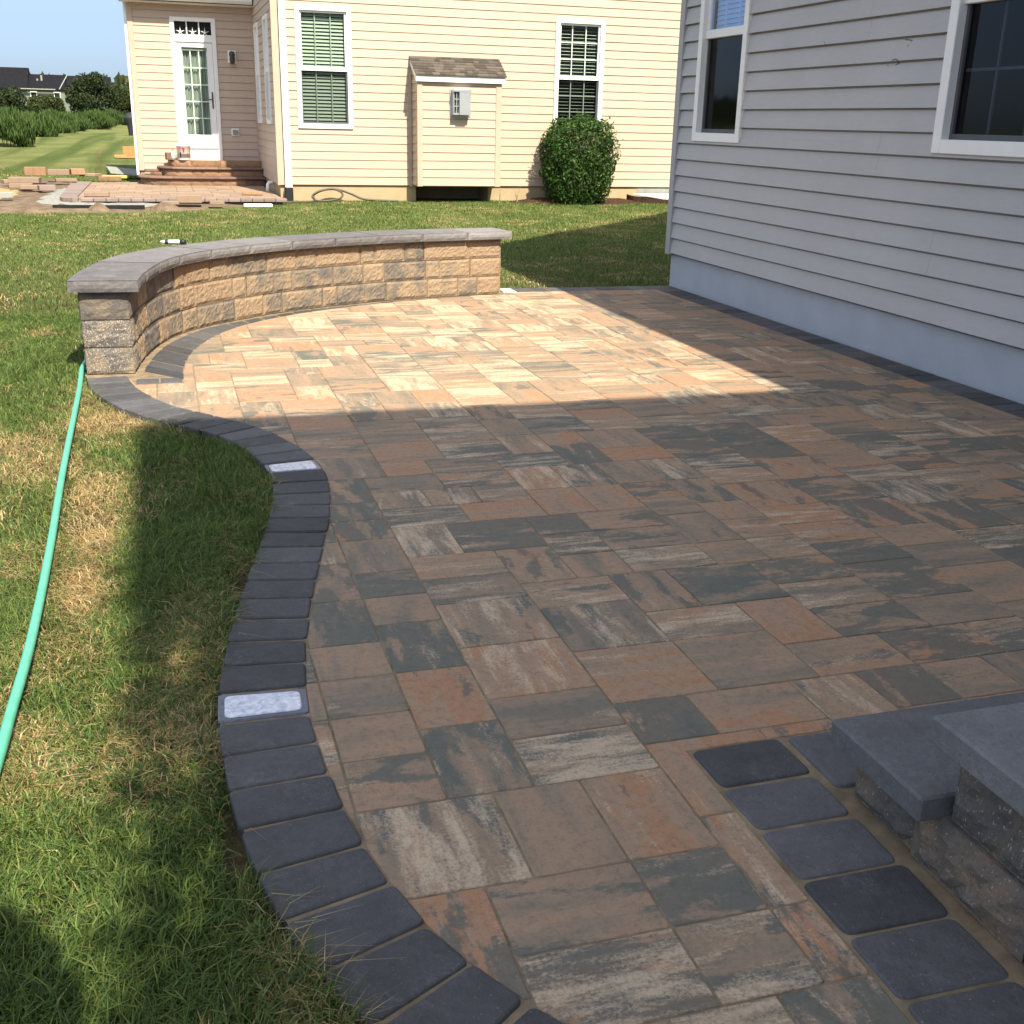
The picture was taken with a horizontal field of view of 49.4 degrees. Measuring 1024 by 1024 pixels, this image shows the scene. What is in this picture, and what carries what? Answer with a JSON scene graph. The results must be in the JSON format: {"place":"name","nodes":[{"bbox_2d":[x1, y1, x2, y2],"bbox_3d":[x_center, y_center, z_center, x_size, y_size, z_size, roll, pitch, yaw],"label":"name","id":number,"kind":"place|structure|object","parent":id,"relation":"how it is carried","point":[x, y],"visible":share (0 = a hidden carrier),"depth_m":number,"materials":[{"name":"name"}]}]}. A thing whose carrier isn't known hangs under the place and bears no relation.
{"place":"outdoors","nodes":[
{"label":"outdoors","id":0,"kind":"place"},
{"bbox_2d":[0,188,20,198],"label":"sand","id":1,"kind":"structure","parent":0,"point":[7,190],"depth_m":20.18,"materials":[{"name":"beige sand"}]},
{"bbox_2d":[9,183,32,187],"bbox_3d":[-9.152,-6.088,20.741,0.400,0.075,0.300,-6,20,-19],"label":"loose paver","id":2,"kind":"object","parent":1,"relation":"on","point":[14,185],"visible":0.66,"depth_m":20.60,"materials":[{"name":"brown stone"}]},
{"bbox_2d":[0,0,131,86],"label":"sky","id":3,"kind":"structure","parent":0,"point":[55,37],"materials":[{"name":"blue"}]},
{"bbox_2d":[0,166,140,181],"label":"grass","id":4,"kind":"structure","parent":0,"point":[79,178],"depth_m":25.11,"materials":[{"name":"green plant"}]},
{"bbox_2d":[0,179,242,212],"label":"soil","id":5,"kind":"structure","parent":0,"point":[21,199],"depth_m":18.58,"materials":[{"name":"brown soil"}]},
{"bbox_2d":[0,179,8,183],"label":"loose paver","id":6,"kind":"object","parent":5,"relation":"on","point":[4,181],"visible":0.42,"depth_m":21.69,"materials":[{"name":"brown stone"}]},
{"bbox_2d":[0,192,13,197],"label":"stone bar","id":7,"kind":"object","parent":5,"relation":"on","point":[6,194],"visible":1,"depth_m":18.57,"materials":[{"name":"grey stone"}]},
{"bbox_2d":[7,177,41,182],"bbox_3d":[-9.468,-6.454,21.618,0.560,0.100,0.400,-4,20,-14],"label":"loose paver","id":8,"kind":"object","parent":5,"relation":"on","point":[24,179],"visible":1,"depth_m":21.45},
{"bbox_2d":[20,185,37,189],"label":"loose paver","id":9,"kind":"object","parent":5,"relation":"on","point":[33,187],"visible":0.6,"depth_m":20.32,"materials":[{"name":"brown stone"}]},
{"bbox_2d":[19,206,46,213],"bbox_3d":[-7.417,-4.675,17.206,0.473,0.126,0.315,-4,20,-16],"label":"soil mound","id":10,"kind":"object","parent":5,"relation":"on","point":[31,209],"visible":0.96,"depth_m":17.13,"materials":[{"name":"beige sand"}]},
{"bbox_2d":[24,167,46,175],"bbox_3d":[-9.571,-6.842,22.333,0.400,0.160,0.300,-6,21,-19],"label":"loose paver","id":11,"kind":"object","parent":5,"relation":"on","point":[34,171],"visible":1,"depth_m":22.20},
{"bbox_2d":[37,185,55,190],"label":"loose paver","id":12,"kind":"object","parent":5,"relation":"on","point":[46,187],"visible":1,"depth_m":20.16,"materials":[{"name":"beige concrete"}]},
{"bbox_2d":[47,169,69,174],"bbox_3d":[-9.477,-7.109,23.266,0.420,0.110,0.300,-5,20,-18],"label":"loose paver","id":13,"kind":"object","parent":5,"relation":"on","point":[58,171],"visible":1,"depth_m":23.14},
{"bbox_2d":[79,173,101,176],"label":"loose paver","id":14,"kind":"object","parent":5,"relation":"on","point":[93,174],"visible":0.94,"depth_m":23.61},
{"bbox_2d":[69,168,85,174],"bbox_3d":[-9.199,-7.205,23.542,0.280,0.120,0.280,-9,22,-27],"label":"loose paver","id":15,"kind":"object","parent":14,"relation":"on","point":[77,171],"visible":0.9,"depth_m":23.44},
{"bbox_2d":[36,185,158,206],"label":"stone dust","id":16,"kind":"object","parent":5,"relation":"on","point":[52,198],"visible":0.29,"depth_m":18.65,"materials":[{"name":"grey gravel"}]},
{"bbox_2d":[52,205,144,208],"bbox_3d":[-6.663,-4.926,17.959,1.400,0.055,0.080,-4,20,-16],"label":"edging strip","id":17,"kind":"object","parent":5,"relation":"on","point":[108,206],"visible":0.71,"depth_m":17.97,"materials":[{"name":"black plastic"}]},
{"bbox_2d":[88,202,110,211],"bbox_3d":[-6.592,-4.857,17.739,0.410,0.153,0.280,-4,20,-16],"label":"soil mound","id":18,"kind":"object","parent":5,"relation":"on","point":[96,206],"visible":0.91,"depth_m":17.67,"materials":[{"name":"brown soil"}]},
{"bbox_2d":[149,202,182,211],"bbox_3d":[-5.641,-4.978,18.151,0.622,0.153,0.427,-4,20,-16],"label":"soil mound","id":19,"kind":"object","parent":5,"relation":"on","point":[165,207],"visible":0.94,"depth_m":18.06,"materials":[{"name":"beige sand"}]},
{"bbox_2d":[163,201,179,204],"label":"loose paver","id":20,"kind":"object","parent":5,"relation":"on","point":[175,202],"visible":0.72,"depth_m":18.31,"materials":[{"name":"brown stone"}]},
{"bbox_2d":[177,194,201,202],"bbox_3d":[-5.402,-5.249,18.634,0.400,0.120,0.320,-4,20,-15],"label":"loose paver","id":21,"kind":"object","parent":5,"relation":"on","point":[189,198],"visible":0.9,"depth_m":18.50,"materials":[{"name":"brown stone"}]},
{"bbox_2d":[209,200,224,204],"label":"loose paver","id":22,"kind":"object","parent":5,"relation":"on","point":[216,202],"visible":1,"depth_m":18.58,"materials":[{"name":"beige concrete"}]},
{"bbox_2d":[122,146,134,156],"bbox_3d":[-11.811,-11.136,34.388,0.420,0.300,0.300,-6,20,-19],"label":"clay block","id":23,"kind":"object","parent":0,"point":[128,151],"depth_m":34.25,"materials":[{"name":"orange brick"}]},
{"bbox_2d":[123,112,136,135],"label":"grill","id":24,"kind":"object","parent":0,"point":[127,117],"visible":0.36,"depth_m":53.67,"materials":[{"name":"metal"}]},
{"bbox_2d":[60,181,286,204],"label":"neighbor patio","id":25,"kind":"structure","parent":0,"point":[129,192],"depth_m":20.18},
{"bbox_2d":[55,178,76,181],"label":"loose paver","id":26,"kind":"object","parent":25,"relation":"on","point":[65,179],"visible":1,"depth_m":22.36,"materials":[{"name":"brown stone"}]},
{"bbox_2d":[84,191,109,196],"bbox_3d":[-7.082,-5.426,18.977,0.400,0.075,0.240,-4,20,-16],"label":"loose paver","id":27,"kind":"object","parent":25,"relation":"on","point":[96,194],"visible":1,"depth_m":18.88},
{"bbox_2d":[138,160,264,185],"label":"brick steps","id":28,"kind":"structure","parent":25,"relation":"on","point":[218,172],"depth_m":22.88,"materials":[{"name":"brown brick"}]},
{"bbox_2d":[150,172,161,174],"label":"loose paver","id":29,"kind":"object","parent":28,"relation":"on","point":[155,173],"visible":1,"depth_m":22.84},
{"bbox_2d":[144,169,160,171],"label":"loose paver","id":30,"kind":"object","parent":29,"relation":"on","point":[155,170],"visible":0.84,"depth_m":22.94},
{"bbox_2d":[165,152,171,159],"bbox_3d":[-7.131,-7.411,23.164,0.150,0.145,0.160,-9,22,-27],"label":"stone block","id":31,"kind":"object","parent":28,"relation":"on","point":[168,156],"depth_m":23.09,"materials":[{"name":"brown stone"}]},
{"bbox_2d":[171,149,174,159],"bbox_3d":[-7.049,-7.434,23.126,0.084,0.217,0.082,-4,20,-16],"label":"bottle","id":32,"kind":"object","parent":28,"relation":"on","point":[173,155],"visible":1,"depth_m":23.10,"materials":[{"name":"plastic"}]},
{"bbox_2d":[175,144,190,159],"bbox_3d":[-6.827,-7.483,23.135,0.310,0.315,0.310,-4,20,-16],"label":"bucket","id":33,"kind":"object","parent":28,"relation":"on","point":[183,151],"visible":1,"depth_m":23.03,"materials":[{"name":"plastic"}]},
{"bbox_2d":[242,191,262,194],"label":"loose paver","id":34,"kind":"object","parent":25,"relation":"on","point":[252,192],"visible":1,"depth_m":20.17,"materials":[{"name":"brown stone"}]},
{"bbox_2d":[0,513,386,1023],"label":"grass","id":35,"kind":"structure","parent":0,"point":[145,580],"depth_m":2.57,"materials":[{"name":"green plant"}]},
{"bbox_2d":[0,124,669,1023],"bbox_3d":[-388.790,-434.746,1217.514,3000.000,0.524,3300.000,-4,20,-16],"label":"lawn","id":36,"kind":"structure","parent":0,"point":[84,150],"depth_m":14.04,"materials":[{"name":"green plant"}]},
{"bbox_2d":[0,85,34,113],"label":"tree","id":37,"kind":"object","parent":36,"relation":"on","point":[8,97],"visible":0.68,"depth_m":99.90,"materials":[{"name":"green plant"}]},
{"bbox_2d":[0,104,35,146],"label":"reed shrub","id":38,"kind":"object","parent":36,"relation":"on","point":[17,127],"visible":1,"depth_m":38.22,"materials":[{"name":"green plant"}]},
{"bbox_2d":[27,94,44,114],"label":"tree","id":39,"kind":"object","parent":36,"relation":"on","point":[32,100],"visible":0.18,"depth_m":103.43,"materials":[{"name":"green plant"}]},
{"bbox_2d":[0,359,85,773],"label":"garden hose","id":40,"kind":"object","parent":36,"relation":"on","point":[8,720],"visible":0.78,"depth_m":3.52,"materials":[{"name":"green rubber"}]},
{"bbox_2d":[23,110,65,136],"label":"reed shrub","id":41,"kind":"object","parent":36,"relation":"on","point":[48,124],"visible":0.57,"depth_m":48.27,"materials":[{"name":"green plant"}]},
{"bbox_2d":[34,94,65,113],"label":"tree","id":42,"kind":"object","parent":36,"relation":"on","point":[49,101],"visible":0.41,"depth_m":95.55,"materials":[{"name":"green plant"}]},
{"bbox_2d":[0,67,112,112],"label":"house","id":43,"kind":"structure","parent":36,"relation":"on","point":[27,82],"depth_m":157.91,"materials":[{"name":"grey"}]},
{"bbox_2d":[30,91,36,96],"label":"window","id":44,"kind":"structure","parent":43,"relation":"in","point":[32,93],"depth_m":156.83,"materials":[{"name":"white plastic"}]},
{"bbox_2d":[54,92,60,97],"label":"window","id":45,"kind":"structure","parent":43,"relation":"in","point":[56,94],"depth_m":157.71,"materials":[{"name":"white plastic"}]},
{"bbox_2d":[41,108,79,133],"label":"reed shrub","id":46,"kind":"object","parent":36,"relation":"on","point":[69,120],"visible":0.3,"depth_m":55.56,"materials":[{"name":"green plant"}]},
{"bbox_2d":[60,110,91,130],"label":"reed shrub","id":47,"kind":"object","parent":36,"relation":"on","point":[83,124],"visible":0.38,"depth_m":61.89,"materials":[{"name":"green plant"}]},
{"bbox_2d":[30,70,132,93],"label":"distant wood","id":48,"kind":"object","parent":36,"relation":"on","point":[119,79],"visible":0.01,"depth_m":211.99,"materials":[{"name":"green plant"}]},
{"bbox_2d":[64,71,122,114],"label":"tree","id":49,"kind":"object","parent":36,"relation":"on","point":[81,92],"visible":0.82,"depth_m":100.28,"materials":[{"name":"green plant"}]},
{"bbox_2d":[81,108,113,129],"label":"reed shrub","id":50,"kind":"object","parent":36,"relation":"on","point":[99,120],"visible":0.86,"depth_m":70.10,"materials":[{"name":"green plant"}]},
{"bbox_2d":[98,176,121,180],"bbox_3d":[-8.522,-7.067,23.586,0.460,0.090,0.240,-5,20,-17],"label":"loose paver","id":51,"kind":"object","parent":36,"relation":"on","point":[109,178],"visible":1,"depth_m":23.49,"materials":[{"name":"brown stone"}]},
{"bbox_2d":[100,108,124,126],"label":"reed shrub","id":52,"kind":"object","parent":36,"relation":"on","point":[116,116],"visible":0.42,"depth_m":82.01,"materials":[{"name":"green plant"}]},
{"bbox_2d":[102,175,128,177],"bbox_3d":[-8.724,-7.373,24.465,0.550,0.060,0.100,-2,20,-8],"label":"spirit level","id":53,"kind":"object","parent":36,"relation":"on","point":[124,176],"visible":0.64,"depth_m":24.44,"materials":[{"name":"yellow plastic"}]},
{"bbox_2d":[106,166,137,175],"bbox_3d":[-8.740,-7.676,25.071,0.680,0.030,0.840,-2,26,-26],"label":"board","id":54,"kind":"object","parent":36,"relation":"on","point":[122,171],"visible":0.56,"depth_m":24.98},
{"bbox_2d":[118,111,128,124],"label":"reed shrub","id":55,"kind":"object","parent":36,"relation":"on","point":[122,112],"visible":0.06,"depth_m":96.43,"materials":[{"name":"green plant"}]},
{"bbox_2d":[114,84,134,112],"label":"tree","id":56,"kind":"object","parent":36,"relation":"on","point":[124,103],"visible":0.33,"depth_m":107.72,"materials":[{"name":"green plant"}]},
{"bbox_2d":[0,311,277,545],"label":"side grass","id":57,"kind":"structure","parent":36,"relation":"on","point":[40,374],"depth_m":5.13,"materials":[{"name":"green plant"}]},
{"bbox_2d":[160,239,185,243],"bbox_3d":[-2.563,-2.046,8.421,0.187,0.039,0.046,-3,20,-12],"label":"utility knife","id":58,"kind":"object","parent":36,"relation":"on","point":[181,241],"visible":1,"depth_m":8.41,"materials":[{"name":"white plastic"}]},
{"bbox_2d":[69,381,402,1023],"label":"edge grass","id":59,"kind":"structure","parent":36,"relation":"on","point":[244,879],"depth_m":2.52,"materials":[{"name":"green plant"}]},
{"bbox_2d":[243,204,272,206],"bbox_3d":[-4.335,-5.233,18.992,0.480,0.055,0.120,-4,20,-16],"label":"downspout piece","id":60,"kind":"object","parent":36,"relation":"on","point":[257,205],"visible":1,"depth_m":18.94,"materials":[{"name":"white plastic"}]},
{"bbox_2d":[0,199,670,366],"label":"grass","id":61,"kind":"structure","parent":36,"relation":"on","point":[364,205],"depth_m":15.47,"materials":[{"name":"green plant"}]},
{"bbox_2d":[283,188,396,203],"bbox_3d":[-3.414,-5.763,20.279,2.771,0.263,0.434,-11,23,-31],"label":"coiled hose","id":62,"kind":"object","parent":36,"relation":"on","point":[341,191],"visible":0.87,"depth_m":20.38,"materials":[{"name":"rubber"}]},
{"bbox_2d":[118,0,681,200],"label":"cream house","id":63,"kind":"structure","parent":36,"relation":"on","point":[397,100],"depth_m":20.93,"materials":[{"name":"plastic"}]},
{"bbox_2d":[175,42,217,149],"bbox_3d":[-6.577,-8.676,23.244,0.725,2.092,0.218,-3,20,-12],"label":"door","id":64,"kind":"structure","parent":63,"relation":"in","point":[194,60],"depth_m":23.25,"materials":[{"name":"white plastic"}]},
{"bbox_2d":[253,22,264,122],"bbox_3d":[-5.131,-8.907,22.623,0.108,1.890,0.800,-4,20,-16],"label":"window","id":65,"kind":"structure","parent":63,"relation":"in","point":[255,26],"depth_m":22.70,"materials":[{"name":"white plastic"}]},
{"bbox_2d":[262,13,273,123],"bbox_3d":[-4.527,-8.229,20.730,0.108,1.890,0.800,-4,20,-16],"label":"window","id":66,"kind":"structure","parent":63,"relation":"in","point":[264,18],"depth_m":20.82,"materials":[{"name":"white plastic"}]},
{"bbox_2d":[294,4,353,128],"bbox_3d":[-3.446,-8.038,20.180,0.995,2.047,0.638,-4,20,-16],"label":"window","id":67,"kind":"structure","parent":63,"relation":"in","point":[323,44],"depth_m":20.01,"materials":[{"name":"white plastic"}]},
{"bbox_2d":[553,18,605,130],"bbox_3d":[1.192,-8.402,21.531,0.985,2.047,0.638,-4,20,-16],"label":"window","id":68,"kind":"structure","parent":63,"relation":"in","point":[579,43],"depth_m":21.42,"materials":[{"name":"white plastic"}]},
{"bbox_2d":[637,187,668,198],"bbox_3d":[3.121,-6.435,22.565,1.270,0.275,0.008,-4,20,-16],"label":"basement window","id":69,"kind":"structure","parent":63,"relation":"in","point":[639,190],"depth_m":22.46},
{"bbox_2d":[506,197,643,204],"bbox_3d":[1.254,-6.111,21.816,3.150,0.085,1.240,-4,20,-16],"label":"mulch bed","id":70,"kind":"object","parent":36,"relation":"on","point":[545,200],"visible":0.6,"depth_m":21.52,"materials":[{"name":"brown soil"}]},
{"bbox_2d":[535,110,622,204],"bbox_3d":[1.267,-6.649,21.213,1.550,1.932,1.326,-4,20,-16],"label":"shrub","id":71,"kind":"object","parent":70,"relation":"on","point":[580,168],"visible":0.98,"depth_m":20.87,"materials":[{"name":"green plant"}]},
{"bbox_2d":[626,193,668,203],"bbox_3d":[3.188,-6.222,22.338,1.720,0.305,0.500,-4,20,-16],"label":"window well","id":72,"kind":"object","parent":36,"relation":"on","point":[662,198],"depth_m":22.14,"materials":[{"name":"plastic"}]},
{"bbox_2d":[665,0,1023,403],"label":"grey house","id":73,"kind":"structure","parent":36,"relation":"on","point":[849,172],"depth_m":7.88,"materials":[{"name":"plastic"}]},
{"bbox_2d":[691,0,775,142],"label":"window","id":74,"kind":"structure","parent":73,"relation":"in","point":[722,57],"depth_m":9.85,"materials":[{"name":"white plastic"}]},
{"bbox_2d":[931,0,1023,157],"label":"window","id":75,"kind":"structure","parent":73,"relation":"in","point":[980,110],"depth_m":6.73,"materials":[{"name":"white plastic"}]},
{"bbox_2d":[85,286,1023,1023],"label":"patio","id":76,"kind":"structure","parent":0,"point":[585,626],"depth_m":3.43,"materials":[{"name":"brown stone"}]},
{"bbox_2d":[218,689,308,727],"bbox_3d":[-0.674,0.542,3.017,0.244,0.062,0.156,-4,20,-16],"label":"paver light","id":77,"kind":"object","parent":76,"relation":"on","point":[257,705],"visible":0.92,"depth_m":2.99,"materials":[{"name":"plastic"}]},
{"bbox_2d":[66,228,511,373],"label":"seat wall","id":78,"kind":"structure","parent":76,"relation":"on","point":[136,308],"depth_m":8.74,"materials":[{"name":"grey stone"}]},
{"bbox_2d":[264,460,321,474],"bbox_3d":[-0.996,-0.181,5.057,0.237,0.062,0.156,-7,21,-22],"label":"paver light","id":79,"kind":"object","parent":76,"relation":"on","point":[308,465],"visible":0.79,"depth_m":5.03,"materials":[{"name":"plastic"}]},
{"bbox_2d":[500,288,516,292],"bbox_3d":[-0.050,-2.069,10.505,0.156,0.062,0.232,-4,20,-16],"label":"paver light","id":80,"kind":"object","parent":76,"relation":"on","point":[503,290],"visible":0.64,"depth_m":10.45,"materials":[{"name":"plastic"}]},
{"bbox_2d":[830,692,1023,962],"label":"stone steps","id":81,"kind":"structure","parent":76,"relation":"on","point":[939,791],"depth_m":2.26,"materials":[{"name":"grey stone"}]}
]}

